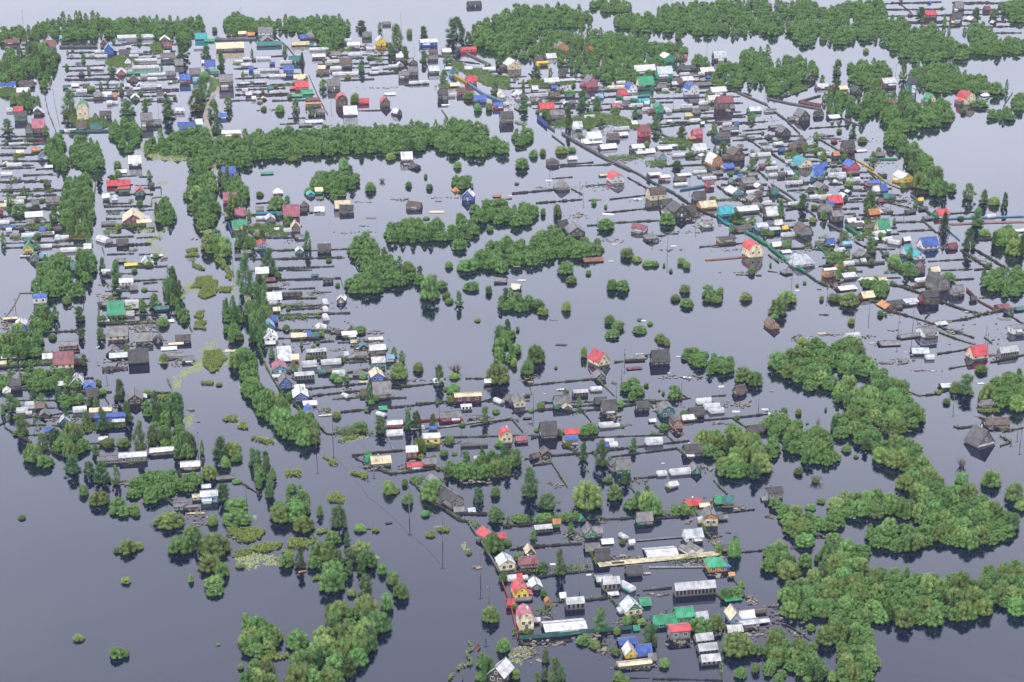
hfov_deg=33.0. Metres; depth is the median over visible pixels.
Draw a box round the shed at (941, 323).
[932,320,947,325]
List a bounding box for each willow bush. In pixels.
[17,515,25,519]
[34,232,40,237]
[39,370,46,376]
[48,334,56,339]
[62,296,72,304]
[72,633,85,641]
[78,484,88,495]
[86,86,95,90]
[94,379,101,385]
[97,315,107,321]
[98,387,106,394]
[101,437,115,446]
[109,508,116,514]
[113,161,121,167]
[115,223,120,229]
[116,437,129,446]
[120,577,130,583]
[123,648,129,656]
[125,306,133,310]
[129,502,138,509]
[130,509,141,516]
[135,542,144,548]
[142,389,151,394]
[152,253,158,257]
[156,316,169,326]
[159,353,167,362]
[188,573,193,581]
[199,71,208,77]
[206,514,218,525]
[220,456,230,467]
[230,453,242,461]
[232,478,240,483]
[235,562,244,568]
[256,191,263,195]
[274,105,285,111]
[274,272,282,277]
[282,324,289,329]
[286,391,292,399]
[287,156,299,161]
[304,186,313,193]
[325,604,330,614]
[329,372,338,379]
[332,411,340,418]
[334,377,342,382]
[338,157,348,169]
[347,588,356,596]
[350,92,358,101]
[353,523,366,532]
[359,373,366,379]
[364,182,376,190]
[377,562,387,574]
[380,592,393,610]
[382,480,395,493]
[384,152,395,159]
[385,571,399,585]
[401,478,407,485]
[401,493,414,504]
[405,181,411,186]
[406,28,411,35]
[412,362,424,371]
[413,436,426,453]
[421,510,430,516]
[426,184,433,188]
[427,442,434,447]
[438,280,447,288]
[439,449,447,455]
[442,291,451,297]
[444,435,454,442]
[445,261,452,267]
[445,298,453,303]
[446,382,460,394]
[446,395,454,402]
[449,372,460,378]
[453,161,461,167]
[462,91,475,98]
[473,103,482,110]
[475,670,483,680]
[486,102,492,109]
[486,225,492,230]
[486,285,492,293]
[489,486,499,496]
[492,408,499,413]
[494,440,503,446]
[496,637,510,651]
[496,638,509,652]
[503,540,511,546]
[510,342,522,353]
[510,357,516,366]
[512,668,520,679]
[513,552,522,560]
[520,358,534,374]
[528,149,538,156]
[530,299,544,308]
[537,307,548,315]
[537,402,544,407]
[539,148,545,154]
[540,208,545,214]
[540,589,546,596]
[541,108,548,116]
[553,204,561,214]
[555,145,568,153]
[558,428,563,435]
[561,301,570,310]
[564,90,574,94]
[564,275,576,282]
[565,441,571,445]
[569,147,576,151]
[581,346,587,357]
[588,640,600,648]
[602,475,613,482]
[604,314,614,323]
[606,279,615,290]
[611,320,625,329]
[611,648,620,654]
[612,626,620,634]
[612,670,624,681]
[617,400,623,407]
[620,247,634,257]
[621,615,631,624]
[621,676,630,681]
[632,256,641,261]
[636,618,646,624]
[642,259,654,266]
[651,260,658,265]
[654,333,664,339]
[657,337,667,343]
[659,423,668,430]
[659,657,668,667]
[664,338,669,345]
[670,293,681,300]
[677,257,685,264]
[678,284,690,292]
[680,410,688,414]
[683,261,690,267]
[704,296,710,301]
[710,295,724,303]
[714,542,722,552]
[716,286,723,294]
[720,587,732,599]
[727,538,742,558]
[733,666,747,678]
[738,581,744,587]
[740,292,752,300]
[748,266,755,273]
[751,662,759,673]
[759,419,766,430]
[770,314,778,318]
[780,407,787,413]
[781,241,792,247]
[790,555,795,563]
[791,637,806,648]
[793,466,802,474]
[795,408,801,414]
[803,676,811,681]
[805,504,817,510]
[807,623,815,631]
[808,641,818,648]
[809,217,816,221]
[813,147,823,153]
[814,553,819,561]
[817,498,824,503]
[819,606,828,618]
[826,671,837,681]
[827,293,840,301]
[840,445,851,451]
[844,180,852,186]
[847,317,854,323]
[848,266,856,272]
[857,136,867,142]
[877,310,883,315]
[878,232,885,237]
[888,253,900,264]
[943,398,950,403]
[948,381,959,392]
[954,472,968,484]
[974,364,989,372]
[979,228,990,236]
[988,196,1000,204]
[1013,499,1023,510]
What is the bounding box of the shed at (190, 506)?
[184,504,198,509]
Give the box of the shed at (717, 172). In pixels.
[710,169,723,174]
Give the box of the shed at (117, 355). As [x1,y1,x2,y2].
[109,351,127,359]
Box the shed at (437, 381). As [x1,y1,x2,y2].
[433,378,444,385]
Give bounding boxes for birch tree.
[0,118,14,131]
[2,392,19,410]
[5,62,11,70]
[5,69,18,84]
[12,345,19,357]
[12,413,29,436]
[16,47,23,60]
[19,63,27,78]
[20,93,28,103]
[20,345,27,359]
[24,41,34,57]
[25,339,31,356]
[29,388,36,400]
[32,44,40,60]
[34,334,41,348]
[37,433,49,450]
[40,53,45,67]
[42,61,48,73]
[43,47,57,57]
[45,305,50,318]
[49,205,59,222]
[49,427,58,443]
[51,137,59,152]
[51,305,59,319]
[54,387,62,398]
[61,88,76,114]
[61,181,69,190]
[62,405,70,417]
[63,388,69,396]
[63,454,80,474]
[65,263,70,272]
[68,367,74,383]
[70,433,78,444]
[71,220,75,233]
[74,305,85,321]
[77,328,84,338]
[79,203,85,218]
[79,354,86,365]
[81,410,91,422]
[83,461,94,476]
[84,251,90,266]
[84,260,91,277]
[85,204,90,215]
[91,444,99,455]
[92,459,112,483]
[95,169,103,181]
[96,327,105,338]
[97,409,109,430]
[98,256,105,271]
[109,259,122,282]
[111,465,120,484]
[113,378,125,400]
[118,100,136,114]
[122,400,133,421]
[131,420,150,449]
[141,98,148,111]
[146,425,156,438]
[148,293,162,308]
[148,432,156,445]
[149,390,157,410]
[151,410,159,422]
[153,202,159,215]
[155,401,163,418]
[161,96,175,117]
[161,429,166,443]
[163,284,170,302]
[166,430,172,442]
[167,399,175,413]
[168,266,177,281]
[169,278,173,292]
[170,274,177,283]
[171,281,180,299]
[173,443,181,458]
[174,404,183,418]
[175,40,190,58]
[176,470,182,478]
[177,280,184,293]
[181,431,190,443]
[183,436,194,450]
[187,89,206,110]
[187,434,196,450]
[191,193,197,202]
[191,200,198,217]
[193,531,203,550]
[195,75,210,98]
[200,45,210,58]
[205,194,210,208]
[207,99,221,117]
[209,201,215,213]
[210,117,223,133]
[212,435,228,459]
[216,482,229,501]
[217,51,224,67]
[217,169,222,184]
[221,300,226,316]
[222,206,233,219]
[224,96,232,109]
[224,164,229,181]
[228,295,238,307]
[232,305,239,322]
[235,251,256,293]
[236,197,242,207]
[237,232,244,246]
[237,352,247,369]
[242,224,248,240]
[247,138,252,151]
[248,326,254,341]
[248,447,255,465]
[251,319,259,328]
[252,323,259,341]
[253,288,261,304]
[253,449,262,467]
[256,326,265,346]
[257,275,262,284]
[258,229,266,240]
[258,285,261,300]
[258,316,265,327]
[259,306,266,319]
[260,247,277,274]
[260,288,267,305]
[260,321,267,339]
[262,450,270,467]
[262,455,271,475]
[264,481,273,497]
[265,473,274,491]
[283,195,290,204]
[291,97,299,110]
[294,545,306,567]
[302,230,311,249]
[305,105,315,115]
[307,411,315,419]
[315,646,325,666]
[324,649,332,660]
[326,621,335,629]
[329,504,347,527]
[332,548,344,565]
[334,132,340,142]
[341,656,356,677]
[342,547,354,563]
[343,531,351,546]
[344,561,352,575]
[347,164,353,175]
[355,20,366,28]
[356,556,365,574]
[358,60,364,71]
[358,135,363,148]
[358,572,373,594]
[359,604,369,620]
[365,387,373,401]
[368,626,376,640]
[373,271,382,286]
[374,416,387,433]
[380,247,388,258]
[387,42,393,55]
[391,23,403,48]
[401,46,408,57]
[403,409,411,429]
[406,138,414,151]
[411,410,421,428]
[416,265,422,273]
[419,50,427,61]
[420,26,427,37]
[427,225,433,240]
[429,413,437,425]
[433,364,445,385]
[439,69,447,82]
[443,465,450,477]
[445,16,465,39]
[454,291,463,305]
[461,453,469,462]
[464,32,472,44]
[471,24,475,37]
[472,487,484,502]
[477,446,485,458]
[480,406,488,421]
[485,456,489,469]
[486,505,505,519]
[489,510,503,523]
[490,80,498,93]
[491,22,495,32]
[493,326,499,338]
[493,453,500,459]
[495,55,502,65]
[498,569,505,581]
[499,444,506,459]
[502,287,509,299]
[503,462,510,476]
[504,319,510,330]
[508,12,515,26]
[509,344,515,355]
[511,448,522,465]
[519,100,528,110]
[520,466,539,497]
[530,66,541,75]
[533,671,541,681]
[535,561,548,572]
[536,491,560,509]
[540,668,549,680]
[541,648,549,662]
[547,671,556,681]
[549,656,560,673]
[555,548,565,574]
[557,665,565,681]
[565,103,572,125]
[576,90,590,107]
[578,440,588,460]
[592,96,602,109]
[592,606,608,632]
[593,439,612,465]
[618,470,632,484]
[629,437,638,450]
[632,105,638,117]
[633,490,640,503]
[640,623,658,647]
[651,115,662,128]
[671,160,683,168]
[676,125,686,137]
[717,141,727,152]
[724,433,734,454]
[729,211,745,220]
[745,460,761,479]
[746,158,757,169]
[777,198,785,216]
[782,437,789,450]
[797,193,808,208]
[805,662,815,677]
[813,664,824,681]
[816,562,827,577]
[827,441,834,450]
[830,415,836,431]
[832,59,841,74]
[833,79,839,95]
[836,231,850,241]
[843,393,849,407]
[845,101,852,115]
[846,366,855,376]
[848,124,856,136]
[856,96,861,106]
[860,437,870,449]
[861,99,865,109]
[863,190,877,209]
[866,236,876,253]
[881,379,890,391]
[886,606,895,621]
[897,90,904,100]
[897,94,902,104]
[898,104,903,115]
[898,109,904,119]
[899,60,907,79]
[902,106,908,121]
[902,567,910,578]
[903,149,909,162]
[908,151,915,164]
[910,489,917,502]
[911,109,916,121]
[913,161,920,173]
[915,7,925,15]
[926,169,932,180]
[932,169,941,179]
[938,592,948,604]
[940,496,948,509]
[942,181,948,194]
[948,596,956,607]
[958,373,975,394]
[961,183,976,199]
[961,227,976,248]
[961,503,970,515]
[970,518,978,528]
[971,207,984,226]
[972,7,980,18]
[978,189,988,203]
[979,269,986,281]
[989,8,999,16]
[989,573,998,584]
[991,232,997,243]
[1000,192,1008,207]
[1016,368,1022,376]
[1019,233,1023,255]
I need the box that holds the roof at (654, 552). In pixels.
[642,546,678,557]
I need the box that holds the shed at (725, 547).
[720,544,728,551]
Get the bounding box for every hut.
[0,360,6,365]
[18,225,24,229]
[39,226,45,230]
[201,483,210,488]
[291,354,298,361]
[303,330,311,336]
[350,339,356,344]
[362,453,371,462]
[378,405,387,410]
[428,426,436,430]
[467,507,475,511]
[483,378,491,384]
[497,532,506,541]
[505,394,513,401]
[506,598,514,607]
[516,573,522,578]
[534,617,540,623]
[544,596,550,605]
[551,518,560,527]
[559,592,565,598]
[578,513,585,521]
[607,590,618,595]
[611,463,615,471]
[628,539,634,545]
[632,624,639,630]
[717,514,728,519]
[727,572,735,577]
[759,617,769,623]
[760,496,767,500]
[881,251,889,255]
[969,296,977,301]
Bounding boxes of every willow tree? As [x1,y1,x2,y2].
[0,332,9,345]
[9,323,22,333]
[22,443,42,462]
[61,441,76,456]
[62,420,83,439]
[88,491,109,505]
[119,538,137,554]
[152,511,185,529]
[166,391,183,407]
[167,535,193,554]
[181,524,200,539]
[189,185,204,200]
[197,553,221,572]
[199,531,231,556]
[200,232,213,249]
[200,465,219,480]
[203,178,218,192]
[203,574,224,586]
[215,242,230,256]
[218,235,232,250]
[221,508,251,526]
[222,440,242,456]
[224,498,247,510]
[227,193,238,210]
[228,351,243,368]
[236,347,247,362]
[237,631,253,645]
[239,633,260,651]
[239,669,255,681]
[245,376,259,388]
[245,615,262,628]
[246,642,263,657]
[248,625,259,634]
[249,667,266,679]
[253,674,271,681]
[254,631,266,643]
[256,620,272,629]
[257,305,271,320]
[257,657,275,672]
[259,624,273,643]
[262,639,275,654]
[264,398,276,409]
[267,195,283,209]
[268,501,292,523]
[269,405,285,425]
[270,393,285,407]
[271,626,283,642]
[276,396,290,412]
[279,409,292,421]
[281,498,305,521]
[283,660,308,681]
[285,628,309,650]
[288,648,315,668]
[293,514,315,532]
[296,428,310,446]
[305,642,322,660]
[306,427,320,443]
[306,667,324,681]
[309,539,333,561]
[309,634,336,656]
[312,625,335,642]
[317,568,344,593]
[319,666,335,681]
[320,558,344,579]
[321,651,347,676]
[325,600,350,620]
[327,669,344,681]
[328,622,350,645]
[335,637,346,649]
[336,648,347,663]
[343,623,367,644]
[343,634,369,660]
[347,646,369,666]
[351,539,371,561]
[354,593,379,619]
[357,550,378,567]
[357,616,377,637]
[358,631,378,653]
[366,609,392,632]
[369,278,383,293]
[390,361,407,378]
[392,582,409,598]
[400,262,415,276]
[419,273,440,299]
[419,478,444,501]
[456,258,478,271]
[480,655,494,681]
[481,604,499,622]
[482,605,499,622]
[483,532,503,553]
[485,362,509,384]
[488,459,504,474]
[527,344,545,363]
[570,478,602,510]
[606,483,623,500]
[637,490,656,508]
[646,496,663,514]
[690,616,713,633]
[693,427,710,445]
[703,434,721,450]
[709,428,722,436]
[709,613,724,630]
[714,456,731,470]
[719,433,726,448]
[721,629,752,657]
[722,429,744,449]
[723,423,742,433]
[726,452,744,464]
[727,463,745,478]
[728,444,741,456]
[734,366,750,382]
[735,436,752,449]
[737,445,756,465]
[739,430,750,436]
[745,431,762,446]
[746,371,763,385]
[747,441,767,457]
[749,451,772,474]
[762,643,781,657]
[765,630,783,646]
[767,297,787,314]
[767,349,785,369]
[767,646,784,663]
[768,627,786,637]
[771,540,784,546]
[772,542,790,560]
[772,549,788,564]
[776,290,796,303]
[776,559,802,580]
[776,585,796,602]
[778,601,798,618]
[780,511,798,526]
[781,362,800,378]
[782,519,797,533]
[783,424,798,439]
[784,647,802,663]
[788,504,803,518]
[788,522,810,538]
[789,346,804,359]
[792,585,807,601]
[793,577,811,589]
[794,337,810,349]
[795,532,814,547]
[795,642,808,655]
[796,516,813,531]
[800,448,814,464]
[801,596,820,616]
[802,584,813,593]
[805,568,821,582]
[812,356,827,365]
[813,582,826,592]
[814,370,827,385]
[815,439,827,455]
[815,624,838,645]
[816,428,831,439]
[818,542,836,555]
[819,588,839,601]
[819,598,839,617]
[821,575,835,586]
[825,496,844,508]
[826,552,844,573]
[830,619,844,633]
[832,384,846,396]
[832,567,850,583]
[832,578,846,591]
[836,594,855,614]
[836,646,852,658]
[837,539,855,555]
[837,652,854,665]
[838,489,855,501]
[838,550,849,557]
[839,291,860,306]
[839,352,854,367]
[839,375,856,392]
[839,558,854,572]
[841,409,855,420]
[841,625,856,642]
[843,663,862,681]
[844,348,857,357]
[844,573,861,591]
[844,659,859,668]
[846,420,863,434]
[846,556,864,574]
[846,591,860,600]
[849,337,863,347]
[849,395,865,407]
[849,621,864,638]
[850,386,863,399]
[850,581,864,593]
[851,499,867,516]
[852,344,865,354]
[852,407,871,422]
[855,606,872,623]
[856,556,869,571]
[859,490,876,501]
[859,589,871,605]
[860,643,877,655]
[861,576,878,590]
[863,359,878,374]
[863,386,882,404]
[863,651,881,666]
[864,599,882,617]
[866,429,882,444]
[866,568,883,584]
[867,503,884,518]
[869,409,881,423]
[870,583,884,598]
[871,446,887,463]
[872,607,888,624]
[877,522,895,539]
[882,517,899,532]
[883,387,903,399]
[883,448,902,467]
[883,493,900,509]
[884,597,897,612]
[886,408,904,420]
[887,417,907,433]
[887,432,905,449]
[888,376,900,388]
[892,501,911,517]
[894,473,912,491]
[894,606,914,628]
[898,447,909,462]
[898,597,912,609]
[899,438,915,451]
[899,455,918,471]
[900,523,917,535]
[901,533,919,551]
[902,401,925,421]
[905,468,923,485]
[909,480,921,492]
[909,483,929,502]
[911,170,926,187]
[911,502,927,517]
[913,532,925,548]
[915,595,933,614]
[916,453,930,468]
[920,466,939,478]
[920,478,936,490]
[920,491,936,503]
[920,572,938,594]
[923,605,943,627]
[927,499,941,512]
[928,511,944,526]
[929,164,943,178]
[930,480,945,494]
[930,523,949,541]
[931,474,945,484]
[933,578,949,588]
[933,599,943,611]
[936,510,952,525]
[937,487,954,506]
[945,517,958,529]
[946,587,959,602]
[948,483,964,497]
[948,493,960,507]
[948,512,964,518]
[948,576,965,589]
[951,525,968,541]
[952,589,975,607]
[952,599,973,620]
[954,517,973,534]
[954,569,971,584]
[958,482,979,501]
[959,529,979,549]
[965,507,983,525]
[967,586,983,601]
[972,524,989,544]
[972,589,986,605]
[973,596,993,616]
[974,577,993,591]
[978,383,997,400]
[978,509,994,524]
[979,499,995,513]
[980,469,1002,487]
[984,589,999,604]
[986,268,1003,280]
[986,500,1003,519]
[991,586,1006,601]
[994,227,1008,243]
[995,579,1009,591]
[997,563,1015,585]
[999,573,1017,586]
[1003,481,1023,501]
[1003,511,1019,529]
[1004,227,1016,243]
[1005,239,1022,255]
[1006,584,1017,598]
[1007,596,1023,615]
[1009,393,1023,412]
[1014,564,1023,579]
[1014,578,1023,588]
[1014,588,1023,599]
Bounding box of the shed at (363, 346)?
[356,341,367,350]
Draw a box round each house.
[0,81,15,88]
[4,39,14,43]
[12,38,19,43]
[13,106,22,111]
[14,111,27,120]
[14,316,27,331]
[16,87,29,93]
[19,80,34,86]
[23,240,33,253]
[25,122,32,133]
[25,211,42,219]
[31,118,44,132]
[32,291,47,303]
[33,105,44,115]
[38,151,45,159]
[42,40,55,48]
[45,196,60,204]
[52,350,73,368]
[58,340,78,350]
[68,372,83,387]
[76,121,86,129]
[77,99,89,119]
[82,83,89,88]
[83,379,95,390]
[90,123,102,128]
[93,91,102,97]
[94,412,125,425]
[99,110,111,118]
[100,39,107,47]
[100,91,111,96]
[104,42,116,54]
[105,343,118,355]
[106,179,130,186]
[106,300,124,317]
[107,325,128,340]
[116,238,128,246]
[117,34,153,39]
[117,67,125,74]
[118,186,129,191]
[118,450,146,462]
[119,49,129,56]
[119,277,133,285]
[122,207,149,223]
[126,88,134,94]
[127,74,137,81]
[127,347,148,363]
[127,387,146,404]
[128,155,141,166]
[130,93,139,100]
[135,185,144,195]
[135,331,152,343]
[140,112,152,126]
[147,427,160,435]
[151,119,161,125]
[156,92,163,97]
[159,34,172,43]
[160,52,174,59]
[163,42,171,48]
[166,71,174,74]
[175,58,182,65]
[175,107,184,112]
[175,334,190,342]
[177,121,195,131]
[179,73,189,83]
[189,68,200,76]
[195,32,206,39]
[200,489,217,503]
[204,59,215,68]
[210,69,218,73]
[216,41,243,50]
[218,74,233,87]
[218,113,226,118]
[221,130,240,137]
[221,166,235,174]
[222,192,236,202]
[231,218,246,230]
[234,207,245,216]
[238,31,246,35]
[254,239,267,248]
[255,266,268,276]
[256,41,281,46]
[258,26,272,34]
[260,34,273,41]
[264,328,277,340]
[265,213,275,221]
[265,318,274,329]
[266,290,281,304]
[271,358,290,373]
[273,186,282,194]
[276,344,291,361]
[277,371,296,388]
[282,204,299,217]
[283,65,293,72]
[288,55,300,62]
[290,219,300,231]
[291,41,309,45]
[292,385,312,401]
[293,74,305,79]
[294,80,308,89]
[300,34,307,39]
[301,89,312,94]
[305,97,319,101]
[305,102,321,106]
[306,190,314,196]
[307,30,314,38]
[312,53,325,58]
[315,108,325,115]
[316,69,329,73]
[317,65,324,69]
[317,243,331,252]
[327,78,340,89]
[330,51,340,58]
[334,199,350,209]
[335,92,347,106]
[339,57,352,67]
[339,204,353,213]
[343,105,357,116]
[347,41,359,48]
[358,98,368,103]
[362,31,371,37]
[368,342,386,356]
[368,366,388,381]
[370,454,391,466]
[371,355,385,366]
[371,380,391,399]
[375,35,388,45]
[380,95,389,106]
[382,21,390,25]
[391,107,401,114]
[395,53,402,59]
[398,71,408,78]
[400,151,412,161]
[405,200,422,209]
[407,57,417,64]
[407,66,418,74]
[407,162,420,168]
[419,38,437,46]
[421,432,440,444]
[427,55,437,60]
[427,65,439,73]
[428,49,437,53]
[435,484,463,508]
[437,90,448,99]
[439,410,461,421]
[441,48,451,53]
[448,66,458,75]
[449,82,459,86]
[454,391,481,402]
[456,87,465,94]
[460,46,476,52]
[462,188,475,200]
[463,65,472,69]
[465,75,476,83]
[466,1,481,6]
[472,95,486,102]
[475,525,492,542]
[481,66,495,70]
[486,657,514,681]
[492,102,503,108]
[495,551,515,570]
[497,90,504,97]
[498,425,511,443]
[499,57,520,69]
[499,110,513,122]
[509,392,525,407]
[510,577,532,597]
[511,89,527,97]
[516,554,537,570]
[516,603,533,630]
[533,55,542,61]
[536,61,548,65]
[537,102,554,109]
[538,419,557,438]
[542,77,559,83]
[544,52,556,58]
[546,157,559,165]
[548,92,560,97]
[549,109,564,118]
[552,394,570,407]
[553,40,567,50]
[553,178,569,189]
[555,219,568,229]
[558,68,566,75]
[564,221,584,236]
[572,121,582,130]
[580,74,597,87]
[585,131,601,140]
[587,347,610,366]
[594,93,603,98]
[597,143,617,149]
[599,399,617,414]
[606,133,619,140]
[606,170,624,183]
[610,103,620,107]
[615,457,631,473]
[616,89,627,96]
[616,594,643,616]
[618,131,628,136]
[624,81,637,92]
[624,564,643,576]
[629,143,644,151]
[631,223,647,232]
[633,64,655,74]
[634,401,649,410]
[634,509,653,525]
[635,76,654,86]
[636,98,650,104]
[637,124,650,136]
[643,231,658,240]
[645,148,655,153]
[645,186,666,200]
[649,348,670,364]
[650,612,677,627]
[651,102,663,112]
[654,150,666,160]
[655,65,672,78]
[655,84,666,88]
[657,400,675,417]
[658,174,670,180]
[659,198,672,208]
[660,51,674,62]
[661,200,688,217]
[666,622,691,640]
[670,78,683,84]
[672,605,694,621]
[676,65,696,70]
[680,76,693,82]
[681,526,703,543]
[682,442,703,458]
[683,81,699,94]
[684,205,696,215]
[687,406,705,416]
[690,108,700,113]
[690,128,702,138]
[691,142,706,152]
[691,190,706,200]
[694,81,712,86]
[696,200,717,209]
[697,505,718,526]
[698,66,714,73]
[700,219,714,227]
[703,557,727,572]
[705,151,722,166]
[705,180,714,187]
[706,94,719,102]
[709,86,726,94]
[711,50,726,60]
[714,95,733,109]
[714,131,730,139]
[716,205,734,216]
[716,235,736,243]
[719,126,738,132]
[720,163,734,168]
[722,145,744,160]
[724,185,743,194]
[734,204,759,213]
[738,176,756,187]
[742,238,763,257]
[745,193,759,202]
[745,424,764,432]
[747,106,761,112]
[754,182,763,188]
[754,222,768,230]
[762,205,778,218]
[763,316,780,329]
[764,485,783,499]
[769,240,781,247]
[775,125,790,134]
[787,143,796,149]
[788,254,814,267]
[790,155,811,167]
[793,108,809,120]
[793,137,807,147]
[793,221,813,235]
[801,72,815,80]
[809,181,828,188]
[810,167,824,177]
[812,164,824,168]
[813,110,823,116]
[814,82,828,88]
[817,204,832,212]
[821,267,836,277]
[824,194,843,203]
[825,114,840,119]
[828,209,844,221]
[839,85,847,90]
[840,139,855,152]
[842,158,858,169]
[849,85,862,93]
[853,248,869,256]
[858,290,875,299]
[864,180,880,186]
[865,208,880,215]
[874,218,891,232]
[879,77,896,87]
[879,183,887,191]
[886,99,898,104]
[886,299,903,308]
[892,169,913,182]
[899,244,912,254]
[906,77,917,92]
[906,248,925,259]
[915,325,939,338]
[916,236,939,249]
[919,289,940,304]
[921,92,935,101]
[923,10,936,17]
[925,271,950,291]
[928,266,940,273]
[932,208,949,217]
[945,242,958,249]
[949,13,962,21]
[949,284,964,295]
[952,1,964,9]
[954,89,975,104]
[963,424,995,447]
[965,16,976,20]
[965,343,988,359]
[981,415,1010,429]
[982,6,990,10]
[1007,324,1023,335]
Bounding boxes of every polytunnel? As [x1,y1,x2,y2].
[0,172,11,175]
[0,220,9,224]
[6,162,22,166]
[9,142,23,144]
[9,199,23,203]
[16,407,27,413]
[21,232,34,237]
[25,401,34,408]
[38,231,52,235]
[40,244,51,247]
[54,234,59,240]
[58,235,68,239]
[60,247,76,252]
[73,405,86,412]
[76,89,86,92]
[94,50,104,52]
[95,54,106,57]
[96,235,112,243]
[112,194,117,200]
[124,311,134,316]
[125,299,138,305]
[130,51,142,53]
[133,65,158,68]
[135,58,156,61]
[140,84,156,87]
[148,73,164,75]
[241,63,249,66]
[256,216,264,219]
[257,56,270,59]
[258,68,278,71]
[269,74,285,77]
[269,90,283,93]
[280,60,291,63]
[283,228,291,232]
[302,360,316,367]
[309,47,328,50]
[315,324,326,329]
[321,358,340,365]
[322,298,328,304]
[322,306,328,311]
[322,313,329,320]
[327,59,339,62]
[330,66,341,69]
[332,71,357,75]
[332,369,344,376]
[341,393,350,398]
[348,52,361,55]
[366,46,375,49]
[376,411,387,416]
[386,429,402,436]
[409,80,428,83]
[493,397,504,403]
[507,574,516,581]
[530,92,548,96]
[589,386,602,391]
[598,421,613,428]
[607,85,624,89]
[609,441,617,447]
[614,126,628,130]
[616,81,625,83]
[618,532,628,538]
[620,580,635,592]
[623,96,637,99]
[630,103,642,106]
[642,107,651,110]
[644,437,662,445]
[656,470,666,476]
[664,107,671,112]
[669,467,690,475]
[672,152,686,156]
[673,182,687,186]
[679,72,689,74]
[679,544,694,553]
[680,104,692,107]
[686,542,703,553]
[688,118,699,121]
[692,169,706,173]
[695,397,711,404]
[699,101,707,104]
[702,176,716,179]
[703,403,720,410]
[708,407,724,413]
[722,122,731,125]
[746,189,758,193]
[750,152,770,156]
[762,200,771,204]
[764,108,776,111]
[765,166,777,169]
[768,173,777,176]
[773,141,783,144]
[781,232,794,236]
[785,180,802,184]
[788,201,798,205]
[809,194,818,198]
[819,194,830,199]
[828,172,846,177]
[834,247,845,251]
[837,174,846,178]
[843,260,854,265]
[843,332,860,338]
[846,177,860,181]
[882,236,892,240]
[888,239,901,244]
[915,277,925,282]
[924,354,934,359]
[985,214,995,217]
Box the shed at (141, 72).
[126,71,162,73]
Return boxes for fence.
[0,135,42,136]
[0,189,60,191]
[0,224,63,225]
[0,363,51,367]
[4,426,31,442]
[25,207,49,209]
[33,411,72,419]
[40,445,62,455]
[43,329,76,332]
[52,243,85,246]
[59,45,97,47]
[59,129,108,131]
[61,43,95,43]
[62,64,105,66]
[65,77,116,79]
[67,234,86,238]
[68,73,112,75]
[68,78,119,80]
[80,98,116,99]
[99,320,152,323]
[101,88,178,90]
[102,224,145,226]
[102,366,127,369]
[104,205,148,206]
[105,242,150,246]
[125,265,165,267]
[126,78,177,80]
[217,37,255,39]
[235,76,268,78]
[237,87,284,89]
[239,92,287,94]
[256,211,281,214]
[266,236,295,237]
[272,99,305,100]
[275,312,349,314]
[275,329,330,330]
[276,277,340,279]
[277,304,321,306]
[278,255,341,258]
[278,266,332,268]
[278,386,299,409]
[282,297,316,298]
[290,307,319,309]
[305,382,365,388]
[313,390,358,395]
[319,361,366,363]
[341,400,446,411]
[352,449,403,455]
[352,455,389,473]
[358,70,406,73]
[370,62,407,64]
[390,468,435,473]
[400,383,433,386]
[403,418,439,423]
[416,400,529,402]
[420,495,445,509]
[427,54,455,55]
[441,434,537,437]
[454,73,468,81]
[456,45,490,65]
[461,442,487,446]
[464,511,488,513]
[466,475,511,479]
[469,82,500,100]
[470,417,511,426]
[470,523,498,571]
[502,580,517,639]
[503,521,552,526]
[508,571,530,574]
[510,542,581,549]
[512,189,554,193]
[512,407,554,412]
[518,639,572,644]
[520,625,631,639]
[525,453,575,458]
[529,378,594,385]
[536,199,581,202]
[537,115,546,126]
[537,570,593,577]
[541,399,658,402]
[559,75,613,77]
[560,163,610,166]
[561,131,629,169]
[565,88,676,91]
[567,95,629,98]
[568,407,599,412]
[576,440,689,454]
[578,434,667,437]
[584,517,634,519]
[586,101,672,104]
[605,207,650,212]
[609,194,645,199]
[612,447,676,456]
[614,220,658,222]
[614,667,650,669]
[622,116,690,145]
[648,96,739,98]
[649,398,688,402]
[649,566,704,567]
[650,180,674,192]
[652,677,722,680]
[653,516,677,518]
[663,121,705,126]
[664,121,716,123]
[665,164,705,165]
[672,109,704,111]
[674,192,717,217]
[680,184,704,189]
[685,413,767,421]
[687,116,745,118]
[688,102,742,103]
[691,111,740,113]
[699,243,742,246]
[702,114,746,119]
[717,185,747,203]
[718,216,734,225]
[737,91,767,104]
[752,233,767,244]
[768,98,821,108]
[768,107,799,133]
[768,244,803,271]
[771,183,815,216]
[772,217,810,242]
[779,89,807,98]
[785,622,810,640]
[798,94,820,101]
[800,100,820,106]
[804,271,828,285]
[809,125,847,127]
[819,138,855,160]
[827,222,846,231]
[845,224,863,238]
[855,261,884,263]
[864,158,897,159]
[875,199,906,202]
[879,8,945,9]
[883,309,941,326]
[884,1,941,3]
[894,284,918,292]
[897,229,932,231]
[909,283,924,287]
[910,19,977,21]
[919,201,937,218]
[928,258,970,261]
[937,12,1015,15]
[937,348,966,353]
[942,301,978,313]
[942,327,973,337]
[947,215,1023,218]
[948,306,1023,320]
[960,249,990,269]
[964,2,998,3]
[973,248,1009,269]
[976,25,1018,26]
[977,300,998,311]
[990,354,1023,362]
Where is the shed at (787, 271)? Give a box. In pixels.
[779,268,793,274]
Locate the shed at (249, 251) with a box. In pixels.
[241,249,251,254]
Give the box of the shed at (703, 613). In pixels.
[694,610,708,619]
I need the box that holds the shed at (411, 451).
[405,445,417,458]
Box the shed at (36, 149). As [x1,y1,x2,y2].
[31,147,40,152]
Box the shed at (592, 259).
[582,257,603,262]
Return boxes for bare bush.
[446,363,464,371]
[808,473,824,481]
[955,455,966,466]
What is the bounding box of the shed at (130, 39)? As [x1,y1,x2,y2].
[126,38,135,41]

